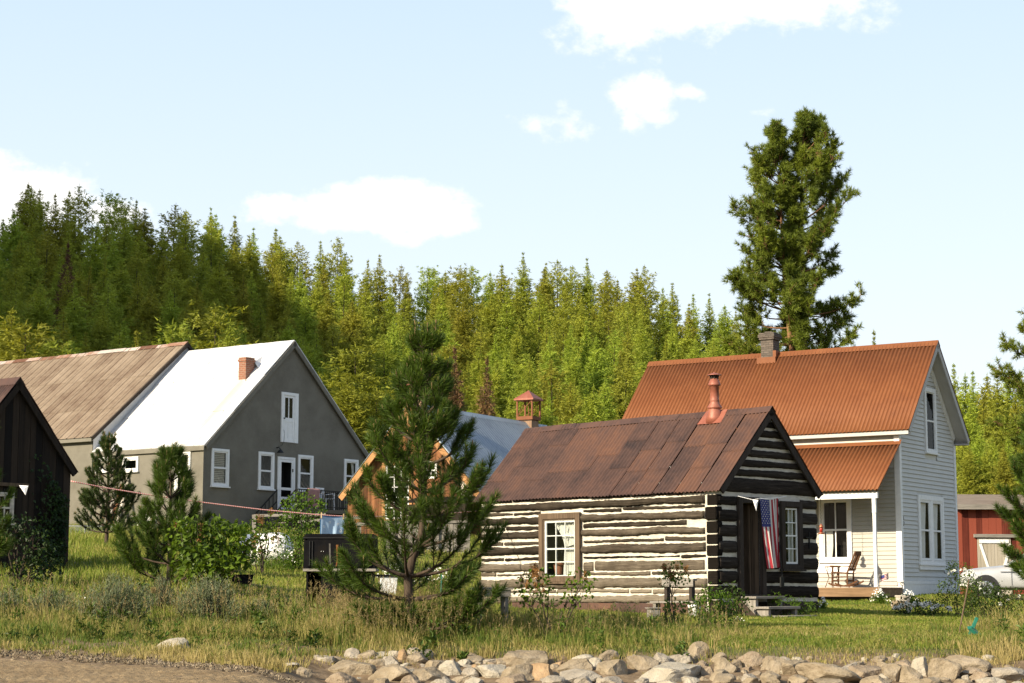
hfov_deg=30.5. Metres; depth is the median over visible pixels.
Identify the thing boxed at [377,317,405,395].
conifer tree
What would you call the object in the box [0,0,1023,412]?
sky
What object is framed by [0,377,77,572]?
old shed
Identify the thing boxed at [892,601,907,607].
stone block
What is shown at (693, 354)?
conifer tree
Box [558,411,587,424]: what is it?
conifer tree
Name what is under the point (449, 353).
conifer tree
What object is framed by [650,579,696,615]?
plant bench
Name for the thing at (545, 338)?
conifer tree
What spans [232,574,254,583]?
wash tub
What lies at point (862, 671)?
rock
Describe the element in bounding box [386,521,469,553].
board fence
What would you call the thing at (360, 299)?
conifer tree
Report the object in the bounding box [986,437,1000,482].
conifer tree
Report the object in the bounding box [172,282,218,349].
conifer tree
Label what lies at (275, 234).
conifer tree
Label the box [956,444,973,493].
conifer tree
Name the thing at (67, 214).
conifer tree
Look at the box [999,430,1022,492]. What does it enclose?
conifer tree
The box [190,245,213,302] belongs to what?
conifer tree
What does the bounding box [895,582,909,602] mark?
shepherd hook
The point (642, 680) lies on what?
rock
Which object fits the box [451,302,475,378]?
conifer tree
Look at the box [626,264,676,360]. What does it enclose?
conifer tree
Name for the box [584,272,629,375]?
conifer tree
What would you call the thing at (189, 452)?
window
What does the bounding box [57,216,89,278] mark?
conifer tree
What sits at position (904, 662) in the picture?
rock
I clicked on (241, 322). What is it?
conifer tree
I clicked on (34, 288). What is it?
conifer tree
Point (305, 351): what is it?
conifer tree
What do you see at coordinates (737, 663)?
rock
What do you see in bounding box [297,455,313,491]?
window
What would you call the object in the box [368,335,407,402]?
conifer tree
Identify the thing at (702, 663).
rock
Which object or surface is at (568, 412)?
conifer tree
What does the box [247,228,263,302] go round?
conifer tree
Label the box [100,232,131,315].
conifer tree
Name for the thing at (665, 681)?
rock
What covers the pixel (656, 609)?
wood block
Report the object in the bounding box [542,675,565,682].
rock
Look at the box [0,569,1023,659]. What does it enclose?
weeds
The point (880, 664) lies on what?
rock
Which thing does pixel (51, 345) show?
conifer tree
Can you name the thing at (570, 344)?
conifer tree
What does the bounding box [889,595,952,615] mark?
flowers
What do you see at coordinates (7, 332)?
conifer tree
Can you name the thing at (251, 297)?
conifer tree
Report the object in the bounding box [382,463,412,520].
window
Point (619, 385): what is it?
conifer tree
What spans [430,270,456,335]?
conifer tree
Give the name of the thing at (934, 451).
window
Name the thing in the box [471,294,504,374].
conifer tree
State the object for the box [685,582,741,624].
green bush
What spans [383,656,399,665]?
rock
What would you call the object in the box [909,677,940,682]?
rock
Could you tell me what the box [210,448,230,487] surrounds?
window
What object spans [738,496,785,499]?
bunting string
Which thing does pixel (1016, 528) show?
young pine
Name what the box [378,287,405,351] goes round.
conifer tree
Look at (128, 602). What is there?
sagebrush
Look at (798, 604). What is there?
gable weeds
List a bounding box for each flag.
[760,497,779,567]
[879,573,888,588]
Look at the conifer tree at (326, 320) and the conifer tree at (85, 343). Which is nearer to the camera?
the conifer tree at (85, 343)
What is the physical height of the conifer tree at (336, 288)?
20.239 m
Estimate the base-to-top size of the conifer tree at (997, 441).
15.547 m
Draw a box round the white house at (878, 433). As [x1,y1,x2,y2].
[622,331,970,599]
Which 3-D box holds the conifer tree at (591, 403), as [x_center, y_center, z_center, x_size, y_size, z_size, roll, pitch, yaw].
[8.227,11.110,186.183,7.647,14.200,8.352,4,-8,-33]
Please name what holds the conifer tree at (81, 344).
on the ground at (322, 673)
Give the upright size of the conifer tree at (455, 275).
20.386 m
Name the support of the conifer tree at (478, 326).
on the ground at (322, 673)
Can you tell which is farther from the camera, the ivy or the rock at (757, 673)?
the ivy
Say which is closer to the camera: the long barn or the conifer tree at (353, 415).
the long barn
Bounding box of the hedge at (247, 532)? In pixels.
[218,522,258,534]
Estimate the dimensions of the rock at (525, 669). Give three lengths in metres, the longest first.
0.495 x 0.389 x 0.276 m
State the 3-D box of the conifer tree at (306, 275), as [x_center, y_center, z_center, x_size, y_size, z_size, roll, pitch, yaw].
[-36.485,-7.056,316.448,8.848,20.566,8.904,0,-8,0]
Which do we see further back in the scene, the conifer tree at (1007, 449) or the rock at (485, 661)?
the conifer tree at (1007, 449)
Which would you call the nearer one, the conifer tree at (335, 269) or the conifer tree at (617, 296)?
the conifer tree at (617, 296)
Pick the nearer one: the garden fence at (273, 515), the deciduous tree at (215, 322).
the garden fence at (273, 515)
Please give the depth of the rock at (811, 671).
22.98 m
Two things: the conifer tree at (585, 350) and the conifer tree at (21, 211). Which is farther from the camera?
the conifer tree at (21, 211)
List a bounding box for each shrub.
[161,512,258,590]
[954,579,1023,617]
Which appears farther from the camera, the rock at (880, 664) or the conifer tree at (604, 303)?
the conifer tree at (604, 303)
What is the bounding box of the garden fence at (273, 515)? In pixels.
[252,513,400,565]
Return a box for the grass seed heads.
[0,568,745,643]
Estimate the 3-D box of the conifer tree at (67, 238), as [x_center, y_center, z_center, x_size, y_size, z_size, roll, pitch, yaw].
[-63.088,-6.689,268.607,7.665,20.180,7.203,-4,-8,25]
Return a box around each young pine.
[0,420,17,557]
[73,430,141,544]
[109,441,221,584]
[307,316,510,633]
[991,400,1023,581]
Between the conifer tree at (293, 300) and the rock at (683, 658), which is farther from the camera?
the conifer tree at (293, 300)
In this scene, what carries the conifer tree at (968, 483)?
on the ground at (322, 673)
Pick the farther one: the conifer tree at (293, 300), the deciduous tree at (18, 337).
the conifer tree at (293, 300)
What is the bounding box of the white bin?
[375,574,397,594]
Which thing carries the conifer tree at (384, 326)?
on the ground at (322, 673)
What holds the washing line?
attached to the log cabin
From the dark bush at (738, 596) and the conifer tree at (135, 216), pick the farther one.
the conifer tree at (135, 216)
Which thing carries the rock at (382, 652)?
on the ground at (322, 673)
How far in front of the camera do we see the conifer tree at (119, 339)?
181.59 m
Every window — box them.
[0,492,13,524]
[122,456,138,472]
[174,451,190,494]
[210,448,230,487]
[257,451,275,490]
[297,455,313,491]
[344,459,358,486]
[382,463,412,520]
[385,466,408,518]
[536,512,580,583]
[544,520,574,577]
[779,501,806,570]
[785,508,797,563]
[818,499,852,562]
[920,499,931,559]
[923,387,939,454]
[933,501,943,560]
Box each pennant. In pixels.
[19,485,27,494]
[753,500,757,509]
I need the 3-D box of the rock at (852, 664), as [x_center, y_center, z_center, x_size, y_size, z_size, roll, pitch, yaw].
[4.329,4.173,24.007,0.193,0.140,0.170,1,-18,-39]
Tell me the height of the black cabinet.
1.351 m
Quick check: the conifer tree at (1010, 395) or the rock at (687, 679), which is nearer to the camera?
the rock at (687, 679)
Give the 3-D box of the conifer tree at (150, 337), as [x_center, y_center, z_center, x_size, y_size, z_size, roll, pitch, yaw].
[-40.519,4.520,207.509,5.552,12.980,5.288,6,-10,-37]
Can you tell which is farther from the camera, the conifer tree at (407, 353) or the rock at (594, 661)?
the conifer tree at (407, 353)
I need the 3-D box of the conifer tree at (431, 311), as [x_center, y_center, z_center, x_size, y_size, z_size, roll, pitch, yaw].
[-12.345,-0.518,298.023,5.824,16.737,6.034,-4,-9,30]
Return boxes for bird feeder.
[818,498,824,533]
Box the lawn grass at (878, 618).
[455,535,1023,648]
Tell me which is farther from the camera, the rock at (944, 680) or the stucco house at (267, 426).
the stucco house at (267, 426)
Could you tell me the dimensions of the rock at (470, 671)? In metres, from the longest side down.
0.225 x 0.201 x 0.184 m
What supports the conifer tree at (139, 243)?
on the ground at (322, 673)
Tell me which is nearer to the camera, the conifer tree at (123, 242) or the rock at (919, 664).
the rock at (919, 664)
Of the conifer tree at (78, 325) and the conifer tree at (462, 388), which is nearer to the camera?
the conifer tree at (462, 388)
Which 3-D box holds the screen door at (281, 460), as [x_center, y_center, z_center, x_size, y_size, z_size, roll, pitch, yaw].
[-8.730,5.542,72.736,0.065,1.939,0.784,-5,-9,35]
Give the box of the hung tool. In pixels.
[779,542,783,586]
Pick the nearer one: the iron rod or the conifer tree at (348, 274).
the iron rod
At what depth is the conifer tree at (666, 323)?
320.38 m
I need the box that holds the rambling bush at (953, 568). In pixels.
[934,560,988,614]
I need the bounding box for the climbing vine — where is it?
[275,489,328,571]
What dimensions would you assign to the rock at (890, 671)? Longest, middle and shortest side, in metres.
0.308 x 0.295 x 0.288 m
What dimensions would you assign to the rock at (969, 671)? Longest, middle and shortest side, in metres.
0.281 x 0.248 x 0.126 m
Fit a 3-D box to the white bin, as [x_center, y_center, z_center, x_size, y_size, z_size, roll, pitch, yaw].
[-2.407,4.626,35.692,0.500,0.400,0.400,2,-8,-11]
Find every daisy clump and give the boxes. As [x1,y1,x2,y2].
[250,542,303,571]
[376,564,416,582]
[415,568,472,592]
[732,616,743,622]
[819,597,827,609]
[870,588,891,604]
[901,589,921,602]
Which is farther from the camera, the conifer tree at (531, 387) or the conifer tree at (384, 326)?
the conifer tree at (384, 326)
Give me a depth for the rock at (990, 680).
22.72 m
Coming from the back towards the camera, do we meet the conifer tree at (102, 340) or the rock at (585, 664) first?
the conifer tree at (102, 340)
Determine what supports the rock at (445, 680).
on the ground at (322, 673)
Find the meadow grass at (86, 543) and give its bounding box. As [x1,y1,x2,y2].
[0,522,513,619]
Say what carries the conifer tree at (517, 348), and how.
on the ground at (322, 673)
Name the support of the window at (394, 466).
in the wooden house at (497, 435)
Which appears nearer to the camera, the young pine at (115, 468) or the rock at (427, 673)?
the rock at (427, 673)
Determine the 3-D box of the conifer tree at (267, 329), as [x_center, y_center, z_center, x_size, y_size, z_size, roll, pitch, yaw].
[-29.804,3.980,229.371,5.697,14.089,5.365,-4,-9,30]
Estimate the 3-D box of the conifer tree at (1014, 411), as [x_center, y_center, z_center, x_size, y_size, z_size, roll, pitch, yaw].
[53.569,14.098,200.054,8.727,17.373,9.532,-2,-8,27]
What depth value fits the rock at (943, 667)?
23.34 m
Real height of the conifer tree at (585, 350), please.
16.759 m
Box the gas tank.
[240,532,293,560]
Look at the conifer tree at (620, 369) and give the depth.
226.56 m
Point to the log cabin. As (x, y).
(621, 510)
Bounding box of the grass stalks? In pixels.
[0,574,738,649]
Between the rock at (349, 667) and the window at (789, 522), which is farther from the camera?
the window at (789, 522)
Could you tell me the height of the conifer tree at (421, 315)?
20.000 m
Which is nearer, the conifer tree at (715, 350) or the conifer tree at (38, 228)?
the conifer tree at (715, 350)
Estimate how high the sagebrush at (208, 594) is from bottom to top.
0.922 m
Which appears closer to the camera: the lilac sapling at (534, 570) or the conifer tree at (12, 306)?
the lilac sapling at (534, 570)
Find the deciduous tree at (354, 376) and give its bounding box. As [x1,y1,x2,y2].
[317,338,404,451]
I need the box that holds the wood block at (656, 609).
[645,607,661,616]
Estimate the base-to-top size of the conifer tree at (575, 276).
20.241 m
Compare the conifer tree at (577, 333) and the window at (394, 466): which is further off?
the conifer tree at (577, 333)
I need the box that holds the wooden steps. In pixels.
[736,596,816,617]
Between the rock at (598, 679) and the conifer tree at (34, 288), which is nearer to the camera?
the rock at (598, 679)
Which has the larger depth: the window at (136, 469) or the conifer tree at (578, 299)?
the conifer tree at (578, 299)
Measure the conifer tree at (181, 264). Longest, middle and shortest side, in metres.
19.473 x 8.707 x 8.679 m
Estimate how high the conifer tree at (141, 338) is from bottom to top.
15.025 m
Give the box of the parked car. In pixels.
[959,560,1023,597]
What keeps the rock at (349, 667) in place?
on the ground at (322, 673)
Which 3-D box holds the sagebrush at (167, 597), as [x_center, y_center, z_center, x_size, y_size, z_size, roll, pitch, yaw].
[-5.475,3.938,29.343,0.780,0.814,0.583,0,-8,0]
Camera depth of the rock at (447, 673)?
23.45 m
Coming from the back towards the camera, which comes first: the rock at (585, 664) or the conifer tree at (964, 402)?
the conifer tree at (964, 402)
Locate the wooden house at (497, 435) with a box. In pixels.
[338,388,546,537]
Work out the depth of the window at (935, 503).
62.70 m
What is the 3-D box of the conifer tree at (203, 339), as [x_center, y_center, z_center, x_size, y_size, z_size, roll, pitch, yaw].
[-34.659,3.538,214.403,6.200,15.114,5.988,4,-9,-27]
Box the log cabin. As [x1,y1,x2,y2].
[474,372,822,613]
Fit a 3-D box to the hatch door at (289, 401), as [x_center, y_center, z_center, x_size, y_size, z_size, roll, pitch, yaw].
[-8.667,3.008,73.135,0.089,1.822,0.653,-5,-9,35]
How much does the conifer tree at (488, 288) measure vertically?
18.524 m
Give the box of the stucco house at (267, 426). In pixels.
[92,340,368,528]
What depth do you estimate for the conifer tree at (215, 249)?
300.57 m
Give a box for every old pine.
[716,107,867,354]
[983,306,1023,454]
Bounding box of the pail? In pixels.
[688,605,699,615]
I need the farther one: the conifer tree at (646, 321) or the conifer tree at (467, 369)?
the conifer tree at (646, 321)
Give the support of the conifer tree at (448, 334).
on the ground at (322, 673)
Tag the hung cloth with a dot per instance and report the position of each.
(328, 524)
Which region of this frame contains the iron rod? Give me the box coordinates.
[959,579,969,631]
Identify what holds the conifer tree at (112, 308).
on the ground at (322, 673)
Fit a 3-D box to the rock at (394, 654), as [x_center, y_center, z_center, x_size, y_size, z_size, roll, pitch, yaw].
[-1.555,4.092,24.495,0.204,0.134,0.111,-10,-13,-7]
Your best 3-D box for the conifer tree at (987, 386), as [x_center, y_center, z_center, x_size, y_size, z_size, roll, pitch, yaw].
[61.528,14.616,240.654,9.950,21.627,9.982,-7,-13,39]
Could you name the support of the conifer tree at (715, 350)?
on the ground at (322, 673)
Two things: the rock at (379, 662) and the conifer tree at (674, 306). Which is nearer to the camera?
the rock at (379, 662)
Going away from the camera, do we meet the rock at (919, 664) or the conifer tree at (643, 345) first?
the rock at (919, 664)
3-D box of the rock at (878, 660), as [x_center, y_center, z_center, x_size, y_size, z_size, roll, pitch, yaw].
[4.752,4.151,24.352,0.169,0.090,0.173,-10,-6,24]
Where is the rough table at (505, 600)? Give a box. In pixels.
[470,587,512,623]
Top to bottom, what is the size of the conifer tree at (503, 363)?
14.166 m
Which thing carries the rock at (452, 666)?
on the ground at (322, 673)
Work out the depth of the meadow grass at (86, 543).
38.77 m
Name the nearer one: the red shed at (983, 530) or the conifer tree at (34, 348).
the red shed at (983, 530)
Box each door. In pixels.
[279,459,293,508]
[283,395,294,442]
[743,504,758,593]
[977,538,1011,594]
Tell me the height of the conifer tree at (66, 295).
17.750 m
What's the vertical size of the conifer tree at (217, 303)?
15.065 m
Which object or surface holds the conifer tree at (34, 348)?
on the ground at (322, 673)
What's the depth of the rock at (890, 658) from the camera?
24.45 m
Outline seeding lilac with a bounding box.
[247,507,284,572]
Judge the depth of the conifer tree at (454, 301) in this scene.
290.81 m
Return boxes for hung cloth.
[320,512,343,533]
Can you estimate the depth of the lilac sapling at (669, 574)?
29.21 m
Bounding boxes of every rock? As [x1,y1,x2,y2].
[157,638,189,647]
[285,662,299,667]
[296,667,312,677]
[314,655,335,663]
[325,672,357,682]
[328,660,375,674]
[334,656,344,661]
[343,648,359,657]
[357,650,376,658]
[368,664,412,680]
[370,658,384,665]
[373,678,389,682]
[374,651,384,658]
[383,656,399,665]
[386,651,397,657]
[398,649,407,659]
[400,674,420,682]
[406,652,428,663]
[407,647,417,653]
[411,667,446,680]
[415,649,434,658]
[425,660,444,667]
[430,678,455,682]
[439,660,461,674]
[443,670,452,675]
[452,676,471,682]
[458,659,470,665]
[461,667,478,677]
[464,677,483,682]
[467,654,483,663]
[475,664,505,677]
[483,659,496,663]
[495,673,527,682]
[496,658,505,664]
[500,663,534,679]
[502,650,547,665]
[531,663,554,680]
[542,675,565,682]
[550,664,558,669]
[555,658,592,672]
[559,669,602,682]
[571,654,592,659]
[574,676,591,682]
[589,657,601,667]
[594,677,601,682]
[596,659,627,674]
[598,649,619,660]
[601,676,623,682]
[626,655,658,669]
[634,677,648,682]
[640,662,701,681]
[653,652,670,664]
[657,680,676,682]
[669,652,692,663]
[681,676,699,682]
[688,641,708,659]
[696,660,706,666]
[699,676,709,680]
[700,666,713,674]
[709,669,728,680]
[711,652,726,661]
[712,673,735,682]
[714,657,736,671]
[731,660,742,667]
[737,651,763,666]
[741,673,760,682]
[742,666,751,671]
[742,677,758,682]
[752,671,760,674]
[760,656,785,673]
[760,672,780,682]
[766,676,780,682]
[781,659,807,674]
[788,674,808,682]
[795,662,861,682]
[813,678,843,682]
[843,662,856,666]
[848,665,881,677]
[849,660,863,664]
[860,675,892,682]
[871,655,886,660]
[873,659,884,662]
[877,661,886,666]
[881,663,901,681]
[887,656,895,660]
[892,653,900,658]
[895,660,910,666]
[898,665,922,682]
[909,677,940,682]
[911,656,927,676]
[928,658,961,679]
[937,677,951,682]
[944,655,992,671]
[953,679,972,682]
[960,667,981,675]
[961,675,968,679]
[971,671,990,681]
[975,677,1005,682]
[981,655,994,660]
[991,667,1023,681]
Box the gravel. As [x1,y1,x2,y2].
[0,646,305,682]
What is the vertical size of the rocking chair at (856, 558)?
1.120 m
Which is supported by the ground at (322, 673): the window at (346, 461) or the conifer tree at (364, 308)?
the conifer tree at (364, 308)
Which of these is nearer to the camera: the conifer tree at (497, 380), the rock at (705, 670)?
the rock at (705, 670)
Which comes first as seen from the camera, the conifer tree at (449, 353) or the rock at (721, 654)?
the rock at (721, 654)
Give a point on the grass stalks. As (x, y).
(342, 628)
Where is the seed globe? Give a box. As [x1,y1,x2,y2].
[150,586,156,611]
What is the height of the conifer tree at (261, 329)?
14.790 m
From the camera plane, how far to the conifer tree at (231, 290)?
274.10 m
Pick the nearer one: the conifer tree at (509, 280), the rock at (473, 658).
the rock at (473, 658)
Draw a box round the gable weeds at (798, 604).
[763,592,820,614]
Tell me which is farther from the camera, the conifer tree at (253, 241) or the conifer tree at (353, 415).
the conifer tree at (253, 241)
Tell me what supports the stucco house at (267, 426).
on the ground at (322, 673)
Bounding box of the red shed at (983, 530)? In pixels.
[957,494,1023,594]
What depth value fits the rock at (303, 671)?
22.67 m
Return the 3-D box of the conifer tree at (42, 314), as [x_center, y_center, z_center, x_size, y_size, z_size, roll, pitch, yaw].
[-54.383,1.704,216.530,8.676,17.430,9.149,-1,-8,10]
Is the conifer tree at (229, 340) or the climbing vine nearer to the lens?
the climbing vine
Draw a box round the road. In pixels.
[0,659,279,682]
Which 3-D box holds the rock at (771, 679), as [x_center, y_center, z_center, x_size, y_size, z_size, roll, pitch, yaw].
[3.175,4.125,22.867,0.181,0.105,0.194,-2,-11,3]
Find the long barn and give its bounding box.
[0,341,193,524]
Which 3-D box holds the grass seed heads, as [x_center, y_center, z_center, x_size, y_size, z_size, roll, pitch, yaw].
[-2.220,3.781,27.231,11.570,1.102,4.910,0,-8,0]
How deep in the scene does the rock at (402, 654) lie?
24.34 m
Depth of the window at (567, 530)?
41.96 m
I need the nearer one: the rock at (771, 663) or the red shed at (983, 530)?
the rock at (771, 663)
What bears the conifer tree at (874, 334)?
on the ground at (322, 673)
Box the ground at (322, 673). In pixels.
[0,529,1023,682]
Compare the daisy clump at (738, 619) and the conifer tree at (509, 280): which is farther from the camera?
the conifer tree at (509, 280)
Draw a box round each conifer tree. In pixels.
[0,210,31,280]
[0,219,10,261]
[0,258,9,312]
[0,296,5,337]
[0,302,26,354]
[0,308,36,360]
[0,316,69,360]
[1,289,29,331]
[4,186,49,265]
[7,182,45,254]
[10,236,49,321]
[19,279,55,334]
[19,283,60,350]
[20,229,61,305]
[21,335,43,356]
[29,333,80,356]
[34,189,54,259]
[38,194,66,305]
[46,258,63,318]
[46,310,76,355]
[50,227,78,297]
[51,283,97,351]
[53,241,76,328]
[53,266,75,338]
[56,191,72,259]
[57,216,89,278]
[60,185,101,275]
[64,339,82,353]
[73,224,113,316]
[76,265,98,346]
[76,281,140,345]
[78,330,91,353]
[87,189,131,259]
[87,305,116,351]
[94,197,144,265]
[98,221,113,266]
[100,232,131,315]
[106,257,136,340]
[108,320,132,348]
[109,208,133,273]
[109,323,129,349]
[121,273,147,343]
[122,322,149,347]
[124,231,156,301]
[127,284,166,347]
[128,200,147,245]
[129,208,160,273]
[132,330,139,347]
[138,326,156,345]
[148,229,172,293]
[150,255,170,318]
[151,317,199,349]
[152,203,194,255]
[152,268,195,327]
[154,289,182,344]
[158,237,196,320]
[159,209,210,299]
[171,310,194,342]
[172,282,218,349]
[175,214,196,283]
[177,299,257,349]
[189,216,231,282]
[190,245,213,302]
[195,258,242,338]
[196,309,217,348]
[197,208,213,267]
[198,214,231,279]
[205,296,238,339]
[210,320,251,346]
[216,318,239,347]
[217,242,257,315]
[222,267,238,319]
[227,215,245,273]
[231,274,263,343]
[235,235,274,318]
[238,321,248,344]
[239,271,265,332]
[240,333,256,344]
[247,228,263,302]
[253,298,268,340]
[256,326,280,343]
[259,243,295,320]
[261,317,277,342]
[262,268,297,339]
[263,229,278,293]
[263,236,298,307]
[275,302,299,343]
[278,317,301,346]
[284,242,318,305]
[284,267,299,333]
[291,264,308,320]
[293,286,324,360]
[299,336,325,375]
[300,280,331,356]
[310,240,330,297]
[310,328,326,382]
[313,323,357,397]
[314,259,333,316]
[314,269,374,346]
[314,293,339,373]
[319,237,357,315]
[320,350,337,397]
[330,372,378,453]
[333,300,373,395]
[335,261,355,339]
[337,254,354,306]
[338,328,374,397]
[349,307,391,395]
[350,384,397,451]
[352,286,380,343]
[356,278,383,379]
[358,259,382,339]
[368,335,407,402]
[371,254,390,331]
[376,304,391,363]
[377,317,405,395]
[377,379,396,420]
[378,264,414,332]
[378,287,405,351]
[378,314,408,356]
[387,296,419,351]
[392,347,416,387]
[396,280,415,340]
[410,265,438,327]
[412,268,447,321]
[417,313,436,366]
[427,286,439,326]
[428,374,438,405]
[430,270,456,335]
[431,289,452,358]
[432,263,480,359]
[432,269,482,355]
[432,340,477,401]
[437,321,465,393]
[446,345,466,411]
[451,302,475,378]
[457,266,493,353]
[458,383,470,411]
[459,361,470,396]
[461,324,501,379]
[464,347,492,411]
[468,367,500,414]
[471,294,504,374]
[473,297,486,351]
[475,355,497,416]
[478,272,496,334]
[482,358,515,418]
[483,334,510,377]
[487,287,525,391]
[488,265,527,338]
[493,273,513,305]
[493,345,518,417]
[494,390,529,420]
[505,284,541,367]
[506,324,528,403]
[508,353,545,414]
[510,252,535,324]
[517,293,558,376]
[518,354,541,415]
[527,259,585,334]
[530,267,559,362]
[530,358,571,424]
[535,263,555,332]
[535,320,558,391]
[536,303,577,370]
[537,336,563,422]
[537,391,557,425]
[551,382,590,439]
[554,265,594,328]
[554,278,578,367]
[556,348,592,419]
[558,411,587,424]
[559,324,587,406]
[563,306,599,362]
[563,377,584,422]
[570,281,589,327]
[575,258,603,334]
[576,321,594,393]
[580,383,608,422]
[581,335,620,414]
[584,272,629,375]
[589,270,613,342]
[591,304,611,370]
[595,373,617,420]
[597,357,641,419]
[599,330,632,390]
[604,299,644,365]
[605,280,626,343]
[607,351,633,417]
[608,304,647,387]
[612,323,636,397]
[623,270,655,327]
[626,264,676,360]
[628,360,646,391]
[629,318,654,385]
[631,323,654,366]
[634,301,655,361]
[652,288,674,360]
[659,335,674,360]
[662,321,683,359]
[666,282,685,343]
[668,319,680,355]
[672,324,704,358]
[678,304,700,352]
[682,294,705,355]
[683,339,706,358]
[700,293,723,354]
[702,337,726,356]
[703,327,723,356]
[706,346,717,356]
[714,304,734,355]
[728,312,742,355]
[730,333,743,354]
[749,334,760,351]
[871,330,875,344]
[950,363,964,408]
[956,374,984,450]
[956,400,989,476]
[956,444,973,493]
[956,445,989,494]
[961,371,979,409]
[971,425,990,482]
[973,377,1017,438]
[974,373,999,421]
[975,391,999,442]
[976,446,997,494]
[978,403,1013,460]
[983,443,1020,494]
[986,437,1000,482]
[999,374,1020,414]
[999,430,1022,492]
[1000,396,1022,450]
[1011,377,1023,419]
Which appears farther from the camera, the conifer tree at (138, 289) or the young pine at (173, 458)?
the conifer tree at (138, 289)
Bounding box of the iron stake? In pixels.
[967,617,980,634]
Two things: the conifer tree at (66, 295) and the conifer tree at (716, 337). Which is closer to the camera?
the conifer tree at (66, 295)
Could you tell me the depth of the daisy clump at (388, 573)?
43.60 m
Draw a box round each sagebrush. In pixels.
[0,586,34,617]
[21,583,79,614]
[70,568,156,622]
[141,569,183,611]
[168,572,247,621]
[242,592,281,616]
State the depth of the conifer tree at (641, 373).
234.02 m
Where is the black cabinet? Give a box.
[303,534,378,608]
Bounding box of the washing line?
[71,481,474,516]
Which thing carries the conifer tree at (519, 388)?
on the ground at (322, 673)
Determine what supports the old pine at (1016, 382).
on the ground at (322, 673)
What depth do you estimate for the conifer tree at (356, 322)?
243.33 m
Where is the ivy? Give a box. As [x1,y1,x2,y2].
[15,454,69,570]
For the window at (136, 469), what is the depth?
71.19 m
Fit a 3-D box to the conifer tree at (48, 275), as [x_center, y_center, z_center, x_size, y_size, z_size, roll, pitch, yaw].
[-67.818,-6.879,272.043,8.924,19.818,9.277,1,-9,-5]
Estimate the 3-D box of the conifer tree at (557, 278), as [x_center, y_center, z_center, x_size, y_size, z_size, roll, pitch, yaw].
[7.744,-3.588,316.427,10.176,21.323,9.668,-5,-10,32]
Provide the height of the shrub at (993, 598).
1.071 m
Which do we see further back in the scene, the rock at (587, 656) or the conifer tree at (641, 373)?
the conifer tree at (641, 373)
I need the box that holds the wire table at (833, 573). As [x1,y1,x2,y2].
[825,566,839,586]
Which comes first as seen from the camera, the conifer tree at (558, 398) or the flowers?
the flowers
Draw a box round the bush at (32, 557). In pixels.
[0,511,63,585]
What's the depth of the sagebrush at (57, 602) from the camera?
28.27 m
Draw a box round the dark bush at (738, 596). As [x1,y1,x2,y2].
[717,580,752,616]
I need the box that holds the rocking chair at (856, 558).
[828,551,863,586]
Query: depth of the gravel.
22.39 m
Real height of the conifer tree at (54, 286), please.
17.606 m
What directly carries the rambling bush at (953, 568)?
on the ground at (322, 673)
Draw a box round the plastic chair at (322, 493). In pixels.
[315,487,334,509]
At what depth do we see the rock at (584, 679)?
22.66 m
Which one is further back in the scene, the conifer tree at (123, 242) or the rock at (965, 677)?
the conifer tree at (123, 242)
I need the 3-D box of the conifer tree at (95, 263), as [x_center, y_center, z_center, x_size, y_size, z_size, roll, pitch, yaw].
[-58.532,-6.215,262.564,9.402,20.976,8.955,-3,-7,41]
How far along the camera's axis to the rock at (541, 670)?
23.18 m
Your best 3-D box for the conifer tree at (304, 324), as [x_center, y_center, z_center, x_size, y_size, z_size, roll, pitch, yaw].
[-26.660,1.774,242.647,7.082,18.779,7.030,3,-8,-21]
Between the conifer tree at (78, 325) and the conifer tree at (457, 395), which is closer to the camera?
the conifer tree at (457, 395)
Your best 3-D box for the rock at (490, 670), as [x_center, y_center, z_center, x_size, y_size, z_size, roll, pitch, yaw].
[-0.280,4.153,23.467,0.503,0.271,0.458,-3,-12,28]
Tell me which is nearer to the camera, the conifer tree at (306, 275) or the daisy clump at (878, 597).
the daisy clump at (878, 597)
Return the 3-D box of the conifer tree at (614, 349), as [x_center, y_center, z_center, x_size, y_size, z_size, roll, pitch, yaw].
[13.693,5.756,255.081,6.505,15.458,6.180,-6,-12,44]
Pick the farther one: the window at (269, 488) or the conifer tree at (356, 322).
the conifer tree at (356, 322)
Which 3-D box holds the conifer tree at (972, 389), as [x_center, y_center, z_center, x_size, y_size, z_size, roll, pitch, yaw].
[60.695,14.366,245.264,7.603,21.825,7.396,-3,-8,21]
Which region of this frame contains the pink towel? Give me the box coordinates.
[306,488,319,507]
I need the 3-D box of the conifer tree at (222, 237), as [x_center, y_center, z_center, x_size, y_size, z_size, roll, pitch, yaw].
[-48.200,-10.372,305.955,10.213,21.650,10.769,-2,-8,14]
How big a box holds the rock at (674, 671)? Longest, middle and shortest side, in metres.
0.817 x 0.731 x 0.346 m
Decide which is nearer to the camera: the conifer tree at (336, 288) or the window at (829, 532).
the window at (829, 532)
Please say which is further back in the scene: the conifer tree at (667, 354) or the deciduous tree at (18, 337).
the conifer tree at (667, 354)
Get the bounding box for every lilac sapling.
[513,562,597,637]
[657,561,694,624]
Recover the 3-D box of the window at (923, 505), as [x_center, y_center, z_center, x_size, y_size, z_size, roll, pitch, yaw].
[13.489,6.175,61.591,0.138,1.970,0.930,-5,-9,33]
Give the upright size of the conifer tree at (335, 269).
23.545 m
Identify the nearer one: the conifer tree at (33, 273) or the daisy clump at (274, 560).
the daisy clump at (274, 560)
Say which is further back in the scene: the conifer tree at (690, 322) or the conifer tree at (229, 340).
the conifer tree at (690, 322)
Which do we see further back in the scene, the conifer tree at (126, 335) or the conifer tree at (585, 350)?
the conifer tree at (585, 350)
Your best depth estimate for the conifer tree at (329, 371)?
199.12 m

